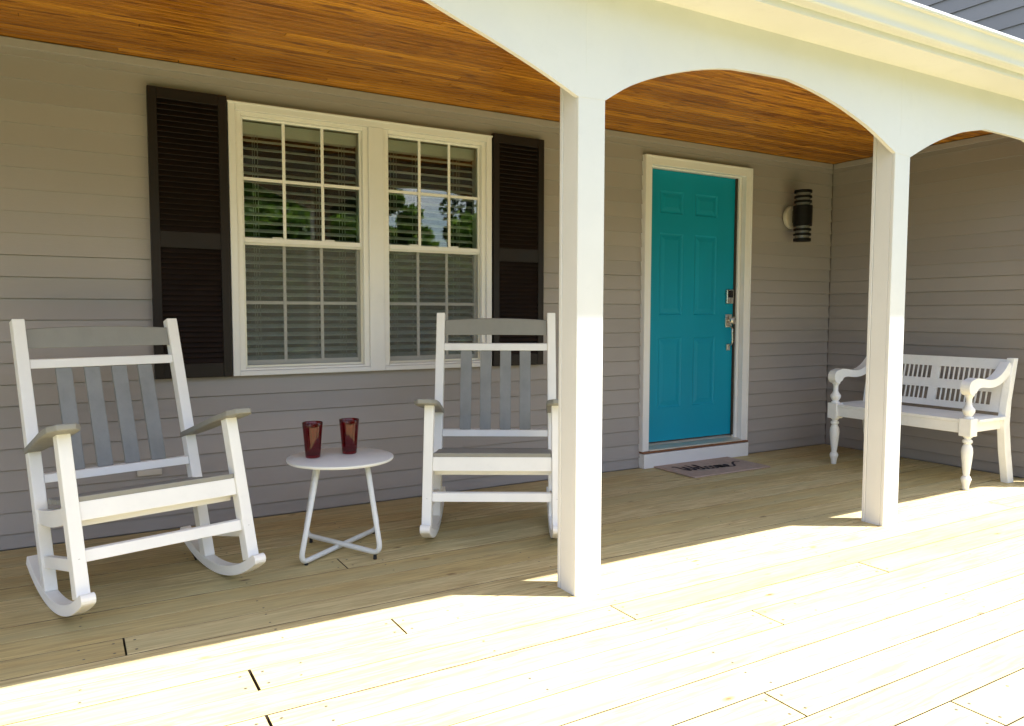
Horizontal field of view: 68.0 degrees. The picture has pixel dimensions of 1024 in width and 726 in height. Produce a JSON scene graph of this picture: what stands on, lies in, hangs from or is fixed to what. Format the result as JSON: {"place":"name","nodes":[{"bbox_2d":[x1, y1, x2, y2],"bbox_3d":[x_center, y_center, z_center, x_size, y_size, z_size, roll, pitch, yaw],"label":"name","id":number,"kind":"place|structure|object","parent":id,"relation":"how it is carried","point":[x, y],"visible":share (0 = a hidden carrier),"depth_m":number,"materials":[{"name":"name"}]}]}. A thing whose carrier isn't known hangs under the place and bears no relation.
{"place":"outdoors","nodes":[
{"label":"outdoors","id":0,"kind":"place"},
{"label":"lawn","id":1,"kind":"structure","parent":0,"visible":0},
{"bbox_2d":[0,0,1023,596],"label":"house","id":2,"kind":"structure","parent":1,"relation":"on","point":[290,216],"depth_m":4.28,"materials":[{"name":"paint"}]},
{"bbox_2d":[235,110,369,370],"bbox_3d":[-1.192,-0.665,4.314,0.733,1.386,0.155,-2,4,-30],"label":"window","id":3,"kind":"structure","parent":2,"relation":"in","point":[358,141],"depth_m":4.33,"materials":[{"name":"plastic"}]},
{"bbox_2d":[383,129,485,365],"bbox_3d":[-0.501,-0.690,4.718,0.684,1.386,0.155,-2,4,-30],"label":"window","id":4,"kind":"structure","parent":2,"relation":"in","point":[477,155],"depth_m":4.73,"materials":[{"name":"plastic"}]},
{"bbox_2d":[0,444,1023,725],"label":"deck","id":5,"kind":"structure","parent":2,"relation":"attached to","point":[788,588],"depth_m":2.83,"materials":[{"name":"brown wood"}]},
{"bbox_2d":[9,318,265,616],"bbox_3d":[-1.557,0.375,3.137,0.761,1.109,0.924,-4,5,-44],"label":"rocking chair","id":6,"kind":"object","parent":5,"relation":"on","point":[74,513],"visible":1,"depth_m":3.14,"materials":[{"name":"white wood"}]},
{"bbox_2d":[286,447,392,565],"bbox_3d":[-0.813,0.672,3.640,0.510,0.452,0.510,-2,4,-30],"label":"side table","id":7,"kind":"object","parent":5,"relation":"on","point":[338,459],"visible":0.96,"depth_m":3.51,"materials":[{"name":"white metal"}]},
{"bbox_2d":[302,421,322,457],"bbox_3d":[-0.945,0.364,3.598,0.096,0.168,0.096,-2,4,-30],"label":"tumbler","id":8,"kind":"object","parent":7,"relation":"on","point":[312,433],"visible":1,"depth_m":3.57,"materials":[{"name":"red glass"}]},
{"bbox_2d":[339,418,358,453],"bbox_3d":[-0.794,0.357,3.705,0.096,0.168,0.096,-2,4,-30],"label":"tumbler","id":9,"kind":"object","parent":7,"relation":"on","point":[349,427],"visible":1,"depth_m":3.67,"materials":[{"name":"red glass"}]},
{"bbox_2d":[414,313,557,537],"bbox_3d":[-0.094,0.308,3.961,0.761,1.139,0.856,0,4,0],"label":"rocking chair","id":10,"kind":"object","parent":5,"relation":"on","point":[439,460],"visible":0.92,"depth_m":4.17,"materials":[{"name":"white wood"}]},
{"bbox_2d":[654,457,769,477],"bbox_3d":[1.478,0.766,5.605,0.757,0.012,0.426,-2,4,-30],"label":"doormat","id":11,"kind":"object","parent":5,"relation":"on","point":[709,467],"visible":1,"depth_m":5.56,"materials":[{"name":"beige fabric"}]},
{"bbox_2d":[827,354,1017,489],"bbox_3d":[2.886,0.366,5.428,0.561,0.842,1.074,-2,4,-30],"label":"bench","id":12,"kind":"object","parent":5,"relation":"on","point":[967,423],"visible":0.88,"depth_m":5.18,"materials":[{"name":"white paint"}]},
{"bbox_2d":[649,169,735,442],"bbox_3d":[1.390,-0.422,5.822,0.884,2.031,0.115,-2,4,-30],"label":"door","id":13,"kind":"structure","parent":2,"relation":"in","point":[692,319],"depth_m":5.83,"materials":[{"name":"teal paint"}]},
{"bbox_2d":[783,189,812,241],"bbox_3d":[2.343,-1.190,6.157,0.192,0.410,0.195,-2,4,-30],"label":"wall lamp","id":14,"kind":"object","parent":2,"relation":"attached to","point":[798,218],"visible":1,"depth_m":6.09,"materials":[{"name":"black metal"}]}
]}

